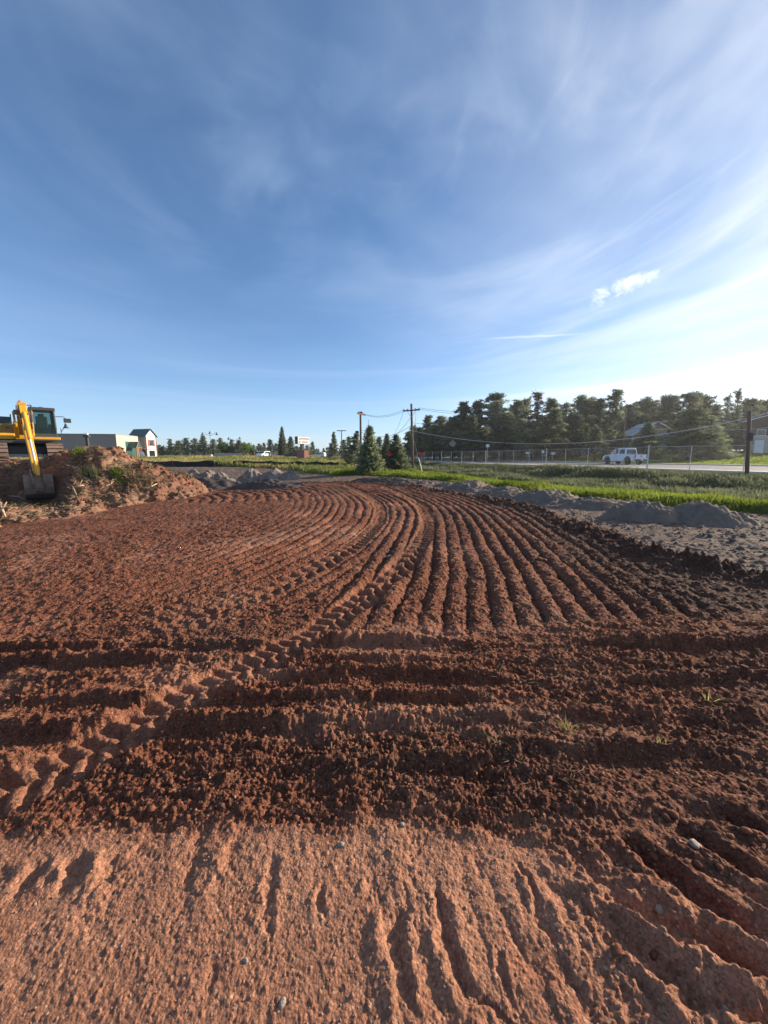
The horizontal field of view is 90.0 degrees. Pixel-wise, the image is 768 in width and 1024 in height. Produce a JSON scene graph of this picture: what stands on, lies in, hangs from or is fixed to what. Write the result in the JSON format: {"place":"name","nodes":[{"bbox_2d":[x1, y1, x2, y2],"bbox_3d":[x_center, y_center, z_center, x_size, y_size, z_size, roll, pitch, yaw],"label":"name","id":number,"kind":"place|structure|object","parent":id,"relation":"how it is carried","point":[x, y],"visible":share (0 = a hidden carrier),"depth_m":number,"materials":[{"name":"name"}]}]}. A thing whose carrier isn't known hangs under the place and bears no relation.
{"place":"outdoors","nodes":[
{"label":"outdoors","id":0,"kind":"place"},
{"bbox_2d":[0,450,767,1023],"bbox_3d":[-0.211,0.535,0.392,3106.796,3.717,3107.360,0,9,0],"label":"ground","id":1,"kind":"structure","parent":0,"point":[194,676],"depth_m":1.98,"materials":[{"name":"soil"}]},
{"bbox_2d":[9,433,141,456],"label":"store building","id":2,"kind":"structure","parent":1,"relation":"on","point":[130,445],"depth_m":117.35,"materials":[{"name":"beige paint"}]},
{"bbox_2d":[0,446,214,526],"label":"dirt mound","id":3,"kind":"object","parent":1,"relation":"on","point":[179,480],"visible":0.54,"depth_m":16.15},
{"bbox_2d":[0,400,70,499],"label":"excavator","id":4,"kind":"object","parent":3,"relation":"on","point":[21,433],"visible":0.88,"depth_m":19.18,"materials":[{"name":"yellow metal"}]},
{"bbox_2d":[79,463,107,482],"bbox_3d":[-11.875,-1.565,15.592,1.150,0.972,0.933,0,9,0],"label":"grass clump","id":5,"kind":"object","parent":3,"relation":"on","point":[91,474],"visible":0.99,"depth_m":15.56,"materials":[{"name":"green"}]},
{"bbox_2d":[0,446,194,517],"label":"torn sod","id":6,"kind":"structure","parent":3,"relation":"on","point":[130,476],"depth_m":16.12,"materials":[{"name":"brown"}]},
{"bbox_2d":[0,444,198,524],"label":"root debris","id":7,"kind":"object","parent":3,"relation":"on","point":[68,493],"visible":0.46,"depth_m":15.74,"materials":[{"name":"brown plant"}]},
{"bbox_2d":[0,446,205,518],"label":"mound clods","id":8,"kind":"object","parent":3,"relation":"on","point":[80,494],"visible":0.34,"depth_m":15.93,"materials":[{"name":"soil"}]},
{"bbox_2d":[107,465,126,484],"bbox_3d":[-11.033,-1.485,15.947,0.961,1.043,0.603,2,9,15],"label":"grass clump","id":9,"kind":"object","parent":3,"relation":"on","point":[119,475],"visible":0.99,"depth_m":15.93,"materials":[{"name":"green"}]},
{"bbox_2d":[128,470,159,486],"bbox_3d":[-10.319,-1.423,16.462,1.222,0.937,0.876,5,10,27],"label":"grass clump","id":10,"kind":"object","parent":3,"relation":"on","point":[143,478],"visible":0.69,"depth_m":16.38,"materials":[{"name":"green"}]},
{"bbox_2d":[129,429,157,455],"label":"tower house","id":11,"kind":"structure","parent":1,"relation":"on","point":[147,440],"depth_m":137.15,"materials":[{"name":"beige"}]},
{"bbox_2d":[164,438,175,455],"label":"pine tree","id":12,"kind":"object","parent":1,"relation":"on","point":[171,448],"visible":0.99,"depth_m":120.94,"materials":[{"name":"green plant"}]},
{"bbox_2d":[173,440,184,454],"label":"pine tree","id":13,"kind":"object","parent":1,"relation":"on","point":[178,450],"visible":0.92,"depth_m":123.46,"materials":[{"name":"green plant"}]},
{"bbox_2d":[179,437,195,455],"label":"pine tree","id":14,"kind":"object","parent":1,"relation":"on","point":[187,449],"visible":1,"depth_m":120.93,"materials":[{"name":"green plant"}]},
{"bbox_2d":[194,435,212,454],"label":"pine tree","id":15,"kind":"object","parent":1,"relation":"on","point":[201,447],"visible":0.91,"depth_m":121.54,"materials":[{"name":"green plant"}]},
{"bbox_2d":[9,454,410,473],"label":"dry meadow grass","id":16,"kind":"structure","parent":1,"relation":"on","point":[310,468],"depth_m":53.36,"materials":[{"name":"green"}]},
{"bbox_2d":[148,460,273,466],"bbox_3d":[-20.576,-5.724,45.480,14.907,0.907,0.947,-1,9,-5],"label":"silt fence","id":17,"kind":"object","parent":1,"relation":"on","point":[172,463],"visible":0.59,"depth_m":45.35,"materials":[{"name":"black fabric"}]},
{"bbox_2d":[205,439,220,454],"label":"pine tree","id":18,"kind":"object","parent":1,"relation":"on","point":[213,445],"visible":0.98,"depth_m":121.87,"materials":[{"name":"green plant"}]},
{"bbox_2d":[195,477,240,490],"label":"soil berm","id":19,"kind":"structure","parent":1,"relation":"on","point":[215,484],"depth_m":20.81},
{"bbox_2d":[210,471,236,480],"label":"gravel heap","id":20,"kind":"object","parent":1,"relation":"on","point":[220,475],"visible":0.32,"depth_m":26.66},
{"bbox_2d":[218,441,230,454],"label":"leafy tree","id":21,"kind":"object","parent":1,"relation":"on","point":[223,448],"visible":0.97,"depth_m":129.71,"materials":[{"name":"green plant"}]},
{"bbox_2d":[237,468,263,480],"bbox_3d":[-9.524,-2.622,27.926,2.978,1.173,2.681,0,9,0],"label":"gravel heap","id":22,"kind":"object","parent":1,"relation":"on","point":[251,474],"visible":0.44,"depth_m":27.35,"materials":[{"name":"gravel"}]},
{"bbox_2d":[254,467,282,480],"bbox_3d":[-7.852,-2.608,27.422,3.558,1.141,3.202,0,9,0],"label":"gravel heap","id":23,"kind":"object","parent":1,"relation":"on","point":[275,473],"visible":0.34,"depth_m":26.73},
{"bbox_2d":[230,478,307,489],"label":"soil berm","id":24,"kind":"structure","parent":1,"relation":"on","point":[269,483],"depth_m":19.67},
{"bbox_2d":[157,443,402,455],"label":"distant wood","id":25,"kind":"object","parent":1,"relation":"on","point":[256,450],"visible":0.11,"depth_m":158.14,"materials":[{"name":"plant"}]},
{"bbox_2d":[277,426,288,455],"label":"spruce tree","id":26,"kind":"object","parent":1,"relation":"on","point":[282,447],"visible":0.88,"depth_m":119.51,"materials":[{"name":"green plant"}]},
{"bbox_2d":[279,470,300,479],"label":"gravel heap","id":27,"kind":"object","parent":1,"relation":"on","point":[290,475],"visible":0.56,"depth_m":26.48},
{"bbox_2d":[295,436,309,457],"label":"monument sign","id":28,"kind":"object","parent":1,"relation":"on","point":[301,452],"visible":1,"depth_m":82.31,"materials":[{"name":"red brick"}]},
{"bbox_2d":[272,460,338,465],"bbox_3d":[-8.412,-5.239,42.518,7.880,0.931,1.703,2,9,15],"label":"silt fence","id":29,"kind":"object","parent":1,"relation":"on","point":[316,462],"visible":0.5,"depth_m":42.83,"materials":[{"name":"black fabric"}]},
{"bbox_2d":[327,431,338,454],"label":"pine tree","id":30,"kind":"object","parent":1,"relation":"on","point":[334,443],"visible":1,"depth_m":93.35,"materials":[{"name":"green plant"}]},
{"bbox_2d":[341,433,361,466],"bbox_3d":[-2.856,-5.561,35.613,2.344,3.540,2.362,6,11,35],"label":"pine tree","id":31,"kind":"object","parent":1,"relation":"on","point":[351,457],"visible":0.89,"depth_m":35.28,"materials":[{"name":"green plant"}]},
{"bbox_2d":[353,425,387,472],"bbox_3d":[-1.068,-4.552,28.590,2.769,3.866,2.571,-1,9,-5],"label":"spruce tree","id":32,"kind":"object","parent":1,"relation":"on","point":[369,460],"visible":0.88,"depth_m":28.26,"materials":[{"name":"green plant"}]},
{"bbox_2d":[0,517,767,877],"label":"soil clods","id":33,"kind":"object","parent":1,"relation":"on","point":[744,829],"visible":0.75,"depth_m":2.24,"materials":[{"name":"soil"}]},
{"bbox_2d":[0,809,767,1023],"bbox_3d":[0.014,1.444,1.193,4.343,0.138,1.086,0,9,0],"label":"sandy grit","id":34,"kind":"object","parent":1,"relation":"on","point":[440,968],"visible":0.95,"depth_m":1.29,"materials":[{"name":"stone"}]},
{"bbox_2d":[352,477,417,484],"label":"gravel berm","id":35,"kind":"structure","parent":1,"relation":"on","point":[395,480],"depth_m":20.11,"materials":[{"name":"gravel"}]},
{"bbox_2d":[379,433,390,461],"bbox_3d":[0.244,-7.360,47.508,3.049,4.799,3.020,-4,10,-26],"label":"spruce tree","id":36,"kind":"object","parent":1,"relation":"on","point":[385,446],"visible":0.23,"depth_m":47.00,"materials":[{"name":"green plant"}]},
{"bbox_2d":[382,434,410,470],"bbox_3d":[0.819,-4.583,30.674,3.023,3.303,3.052,6,11,35],"label":"spruce tree","id":37,"kind":"object","parent":1,"relation":"on","point":[398,458],"visible":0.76,"depth_m":30.28,"materials":[{"name":"green plant"}]},
{"bbox_2d":[402,431,418,458],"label":"pine tree","id":38,"kind":"object","parent":1,"relation":"on","point":[408,440],"visible":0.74,"depth_m":73.68,"materials":[{"name":"green plant"}]},
{"bbox_2d":[403,404,419,468],"bbox_3d":[3.234,-8.298,44.239,2.300,8.103,0.536,7,11,36],"label":"utility pole","id":39,"kind":"object","parent":1,"relation":"on","point":[411,410],"visible":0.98,"depth_m":44.05,"materials":[{"name":"brown wood"}]},
{"bbox_2d":[411,414,766,431],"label":"power line","id":40,"kind":"object","parent":39,"relation":"attached to","point":[583,431],"visible":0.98,"depth_m":39.79,"materials":[{"name":"metal"}]},
{"bbox_2d":[411,413,767,443],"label":"cable","id":41,"kind":"object","parent":39,"relation":"attached to","point":[595,441],"visible":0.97,"depth_m":37.68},
{"bbox_2d":[422,408,761,418],"bbox_3d":[23.777,-10.647,40.966,39.964,1.386,0.029,1,9,6],"label":"power line","id":42,"kind":"object","parent":39,"relation":"attached to","point":[581,418],"visible":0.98,"depth_m":41.36,"materials":[{"name":"metal"}]},
{"bbox_2d":[410,428,428,457],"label":"pine tree","id":43,"kind":"object","parent":1,"relation":"on","point":[417,434],"visible":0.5,"depth_m":89.79,"materials":[{"name":"green plant"}]},
{"bbox_2d":[414,415,434,459],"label":"pine tree","id":44,"kind":"object","parent":1,"relation":"on","point":[427,419],"visible":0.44,"depth_m":89.16,"materials":[{"name":"green plant"}]},
{"bbox_2d":[419,424,444,457],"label":"pine tree","id":45,"kind":"object","parent":1,"relation":"on","point":[433,428],"visible":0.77,"depth_m":85.91,"materials":[{"name":"green plant"}]},
{"bbox_2d":[421,415,449,459],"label":"pine tree","id":46,"kind":"object","parent":1,"relation":"on","point":[440,420],"visible":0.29,"depth_m":87.34,"materials":[{"name":"green plant"}]},
{"bbox_2d":[431,416,470,459],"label":"pine tree","id":47,"kind":"object","parent":1,"relation":"on","point":[445,445],"visible":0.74,"depth_m":83.40,"materials":[{"name":"green plant"}]},
{"bbox_2d":[445,400,481,459],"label":"pine tree","id":48,"kind":"object","parent":1,"relation":"on","point":[462,417],"visible":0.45,"depth_m":84.94,"materials":[{"name":"green plant"}]},
{"bbox_2d":[441,480,488,492],"bbox_3d":[3.608,-1.088,16.425,2.947,0.580,2.652,0,9,0],"label":"gravel heap","id":49,"kind":"object","parent":1,"relation":"on","point":[471,486],"visible":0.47,"depth_m":15.86,"materials":[{"name":"gravel"}]},
{"bbox_2d":[454,415,487,460],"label":"pine tree","id":50,"kind":"object","parent":1,"relation":"on","point":[474,431],"visible":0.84,"depth_m":77.90,"materials":[{"name":"green plant"}]},
{"bbox_2d":[175,540,767,792],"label":"straw bits","id":51,"kind":"object","parent":1,"relation":"on","point":[514,700],"visible":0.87,"depth_m":2.31,"materials":[{"name":"beige"}]},
{"bbox_2d":[467,399,490,459],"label":"pine tree","id":52,"kind":"object","parent":1,"relation":"on","point":[477,404],"visible":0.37,"depth_m":86.39,"materials":[{"name":"green plant"}]},
{"bbox_2d":[465,427,502,460],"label":"pine tree","id":53,"kind":"object","parent":1,"relation":"on","point":[486,434],"visible":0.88,"depth_m":75.99,"materials":[{"name":"green plant"}]},
{"bbox_2d":[474,485,524,498],"bbox_3d":[4.483,-0.734,14.254,2.858,0.516,2.572,0,9,0],"label":"gravel heap","id":54,"kind":"object","parent":1,"relation":"on","point":[501,492],"visible":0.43,"depth_m":13.87,"materials":[{"name":"gravel"}]},
{"bbox_2d":[477,392,530,459],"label":"pine tree","id":55,"kind":"object","parent":1,"relation":"on","point":[495,407],"visible":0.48,"depth_m":86.21,"materials":[{"name":"green plant"}]},
{"bbox_2d":[489,410,527,459],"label":"pine tree","id":56,"kind":"object","parent":1,"relation":"on","point":[505,423],"visible":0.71,"depth_m":81.43,"materials":[{"name":"green plant"}]},
{"bbox_2d":[498,399,526,459],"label":"pine tree","id":57,"kind":"object","parent":1,"relation":"on","point":[517,406],"visible":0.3,"depth_m":88.67,"materials":[{"name":"green plant"}]},
{"bbox_2d":[504,418,538,460],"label":"pine tree","id":58,"kind":"object","parent":1,"relation":"on","point":[519,436],"visible":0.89,"depth_m":75.82,"materials":[{"name":"green plant"}]},
{"bbox_2d":[520,397,542,458],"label":"pine tree","id":59,"kind":"object","parent":1,"relation":"on","point":[526,403],"visible":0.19,"depth_m":90.13,"materials":[{"name":"green plant"}]},
{"bbox_2d":[516,420,549,458],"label":"pine tree","id":60,"kind":"object","parent":1,"relation":"on","point":[532,424],"visible":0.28,"depth_m":85.58,"materials":[{"name":"green plant"}]},
{"bbox_2d":[523,391,548,458],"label":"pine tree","id":61,"kind":"object","parent":1,"relation":"on","point":[537,396],"visible":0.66,"depth_m":87.11,"materials":[{"name":"green plant"}]},
{"bbox_2d":[508,488,579,504],"bbox_3d":[5.374,-0.507,12.670,3.079,0.567,2.771,0,9,0],"label":"gravel heap","id":62,"kind":"object","parent":1,"relation":"on","point":[537,496],"visible":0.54,"depth_m":12.17,"materials":[{"name":"gravel"}]},
{"bbox_2d":[527,408,570,460],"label":"pine tree","id":63,"kind":"object","parent":1,"relation":"on","point":[554,426],"visible":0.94,"depth_m":76.04,"materials":[{"name":"green plant"}]},
{"bbox_2d":[541,397,573,457],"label":"pine tree","id":64,"kind":"object","parent":1,"relation":"on","point":[552,403],"visible":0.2,"depth_m":88.65,"materials":[{"name":"green plant"}]},
{"bbox_2d":[403,412,729,457],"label":"distant wood","id":65,"kind":"object","parent":1,"relation":"on","point":[643,418],"visible":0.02,"depth_m":95.83,"materials":[{"name":"plant"}]},
{"bbox_2d":[559,401,576,455],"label":"pine tree","id":66,"kind":"object","parent":1,"relation":"on","point":[565,407],"visible":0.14,"depth_m":92.93,"materials":[{"name":"green plant"}]},
{"bbox_2d":[548,414,590,457],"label":"pine tree","id":67,"kind":"object","parent":1,"relation":"on","point":[573,424],"visible":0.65,"depth_m":83.15,"materials":[{"name":"green plant"}]},
{"bbox_2d":[552,714,589,733],"bbox_3d":[1.079,1.249,2.216,0.178,0.074,0.222,-7,11,-38],"label":"grass sprig","id":68,"kind":"object","parent":1,"relation":"on","point":[565,726],"depth_m":2.24,"materials":[{"name":"green"}]},
{"bbox_2d":[562,393,597,455],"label":"pine tree","id":69,"kind":"object","parent":1,"relation":"on","point":[582,401],"visible":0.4,"depth_m":86.51,"materials":[{"name":"green plant"}]},
{"bbox_2d":[406,460,767,500],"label":"bank weeds","id":70,"kind":"object","parent":1,"relation":"on","point":[750,485],"visible":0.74,"depth_m":26.00,"materials":[{"name":"green"}]},
{"bbox_2d":[538,496,636,510],"bbox_3d":[6.385,-0.284,11.490,4.097,0.422,1.610,0,9,0],"label":"gravel heap","id":71,"kind":"object","parent":1,"relation":"on","point":[590,503],"visible":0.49,"depth_m":11.23,"materials":[{"name":"gravel"}]},
{"bbox_2d":[414,445,767,472],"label":"chain link fence","id":72,"kind":"object","parent":1,"relation":"on","point":[647,458],"visible":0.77,"depth_m":33.38,"materials":[{"name":"metal"}]},
{"bbox_2d":[578,427,614,461],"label":"pine tree","id":73,"kind":"object","parent":1,"relation":"on","point":[597,433],"visible":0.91,"depth_m":68.41,"materials":[{"name":"green plant"}]},
{"bbox_2d":[582,397,620,455],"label":"pine tree","id":74,"kind":"object","parent":1,"relation":"on","point":[601,409],"visible":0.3,"depth_m":86.78,"materials":[{"name":"green plant"}]},
{"bbox_2d":[585,388,627,453],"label":"pine tree","id":75,"kind":"object","parent":1,"relation":"on","point":[607,422],"visible":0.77,"depth_m":75.28,"materials":[{"name":"green plant"}]},
{"bbox_2d":[609,942,621,956],"bbox_3d":[0.743,1.401,1.229,0.041,0.027,0.033,0,9,0],"label":"stone","id":76,"kind":"object","parent":1,"relation":"on","point":[616,948],"visible":1,"depth_m":1.23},
{"bbox_2d":[617,403,640,432],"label":"pine tree","id":77,"kind":"object","parent":1,"relation":"on","point":[630,412],"visible":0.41,"depth_m":96.40,"materials":[{"name":"green plant"}]},
{"bbox_2d":[620,400,653,424],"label":"pine tree","id":78,"kind":"object","parent":1,"relation":"on","point":[640,406],"visible":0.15,"depth_m":99.91,"materials":[{"name":"green plant"}]},
{"bbox_2d":[599,500,680,524],"bbox_3d":[6.462,-0.025,9.507,2.162,0.577,1.946,0,9,0],"label":"gravel heap","id":79,"kind":"object","parent":1,"relation":"on","point":[645,511],"visible":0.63,"depth_m":9.11,"materials":[{"name":"gravel"}]},
{"bbox_2d":[616,421,676,452],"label":"house","id":80,"kind":"structure","parent":1,"relation":"on","point":[632,432],"depth_m":84.30,"materials":[{"name":"grey"}]},
{"bbox_2d":[637,396,660,414],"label":"pine tree","id":81,"kind":"object","parent":1,"relation":"on","point":[649,399],"visible":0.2,"depth_m":99.89,"materials":[{"name":"green plant"}]},
{"bbox_2d":[628,422,670,459],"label":"spruce tree","id":82,"kind":"object","parent":1,"relation":"on","point":[649,430],"visible":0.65,"depth_m":69.74,"materials":[{"name":"green plant"}]},
{"bbox_2d":[545,507,767,568],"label":"gravel lumps","id":83,"kind":"object","parent":1,"relation":"on","point":[733,536],"visible":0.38,"depth_m":7.52,"materials":[{"name":"gravel"}]},
{"bbox_2d":[653,393,681,427],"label":"pine tree","id":84,"kind":"object","parent":1,"relation":"on","point":[665,401],"visible":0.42,"depth_m":92.23,"materials":[{"name":"green plant"}]},
{"bbox_2d":[652,394,683,427],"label":"pine tree","id":85,"kind":"object","parent":1,"relation":"on","point":[670,413],"visible":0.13,"depth_m":92.23,"materials":[{"name":"green plant"}]},
{"bbox_2d":[645,407,725,460],"bbox_3d":[47.869,-12.235,60.383,10.232,8.550,9.826,1,9,8],"label":"pine tree","id":86,"kind":"object","parent":1,"relation":"on","point":[689,417],"visible":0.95,"depth_m":59.89,"materials":[{"name":"green plant"}]},
{"bbox_2d":[665,391,711,428],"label":"pine tree","id":87,"kind":"object","parent":1,"relation":"on","point":[688,398],"visible":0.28,"depth_m":87.03,"materials":[{"name":"green plant"}]},
{"bbox_2d":[691,391,717,425],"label":"pine tree","id":88,"kind":"object","parent":1,"relation":"on","point":[700,395],"visible":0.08,"depth_m":92.10,"materials":[{"name":"green plant"}]},
{"bbox_2d":[678,415,740,459],"bbox_3d":[53.111,-12.042,62.596,8.565,7.592,9.031,4,10,24],"label":"spruce tree","id":89,"kind":"object","parent":1,"relation":"on","point":[721,436],"visible":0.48,"depth_m":61.27,"materials":[{"name":"green plant"}]},
{"bbox_2d":[699,394,726,438],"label":"pine tree","id":90,"kind":"object","parent":1,"relation":"on","point":[709,397],"visible":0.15,"depth_m":91.95,"materials":[{"name":"green plant"}]},
{"bbox_2d":[671,500,760,527],"bbox_3d":[7.586,0.011,9.209,2.616,0.607,2.355,0,9,0],"label":"gravel heap","id":91,"kind":"object","parent":1,"relation":"on","point":[699,512],"visible":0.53,"depth_m":8.66,"materials":[{"name":"gravel"}]},
{"bbox_2d":[710,403,732,438],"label":"pine tree","id":92,"kind":"object","parent":1,"relation":"on","point":[718,412],"visible":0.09,"depth_m":92.36,"materials":[{"name":"green plant"}]},
{"bbox_2d":[720,393,734,430],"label":"dead pine tree","id":93,"kind":"object","parent":1,"relation":"on","point":[729,401],"visible":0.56,"depth_m":77.57,"materials":[{"name":"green plant"}]},
{"bbox_2d":[719,421,745,450],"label":"pine tree","id":94,"kind":"object","parent":1,"relation":"on","point":[726,429],"visible":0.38,"depth_m":71.66,"materials":[{"name":"green plant"}]},
{"bbox_2d":[729,388,745,451],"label":"dead pine tree","id":95,"kind":"object","parent":1,"relation":"on","point":[738,396],"visible":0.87,"depth_m":77.34,"materials":[{"name":"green plant"}]},
{"bbox_2d":[727,397,767,451],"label":"pine tree","id":96,"kind":"object","parent":1,"relation":"on","point":[748,404],"visible":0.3,"depth_m":82.39,"materials":[{"name":"green plant"}]},
{"bbox_2d":[744,411,753,473],"bbox_3d":[22.741,-4.223,23.862,0.809,4.019,0.374,-3,9,-21],"label":"wooden post","id":97,"kind":"object","parent":1,"relation":"on","point":[749,436],"visible":0.93,"depth_m":23.85,"materials":[{"name":"brown wood"}]},
{"bbox_2d":[733,415,767,449],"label":"house","id":98,"kind":"structure","parent":1,"relation":"on","point":[760,422],"depth_m":75.72,"materials":[{"name":"brown"}]},
{"bbox_2d":[750,435,767,453],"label":"garden shed","id":99,"kind":"structure","parent":1,"relation":"on","point":[759,443],"depth_m":67.81,"materials":[{"name":"beige"}]},
{"bbox_2d":[754,440,764,452],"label":"door","id":100,"kind":"structure","parent":99,"relation":"in","point":[759,444],"depth_m":67.85,"materials":[{"name":"white paint"}]},
{"bbox_2d":[0,0,767,451],"label":"sky","id":101,"kind":"structure","parent":0,"point":[247,220],"materials":[{"name":"blue"}]},
{"bbox_2d":[329,465,767,513],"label":"meadow grass","id":102,"kind":"structure","parent":0,"point":[730,503],"depth_m":13.84,"materials":[{"name":"green"}]},
{"bbox_2d":[339,456,767,470],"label":"road","id":103,"kind":"structure","parent":0,"point":[752,468],"depth_m":45.00,"materials":[{"name":"asphalt"}]},
{"bbox_2d":[426,457,767,465],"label":"kerb","id":104,"kind":"structure","parent":103,"relation":"on","point":[630,463],"depth_m":53.73,"materials":[{"name":"concrete"}]},
{"bbox_2d":[602,448,646,464],"bbox_3d":[31.867,-7.368,50.919,2.420,2.138,5.491,-2,9,-13],"label":"pickup truck","id":105,"kind":"object","parent":103,"relation":"on","point":[621,453],"visible":0.89,"depth_m":49.86,"materials":[{"name":"white paint"}]},
{"bbox_2d":[357,457,767,473],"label":"sidewalk","id":106,"kind":"structure","parent":0,"point":[737,471],"depth_m":29.04,"materials":[{"name":"concrete"}]},
{"bbox_2d":[467,452,767,464],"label":"lawn grass","id":107,"kind":"structure","parent":0,"point":[760,457],"depth_m":62.51,"materials":[{"name":"green"}]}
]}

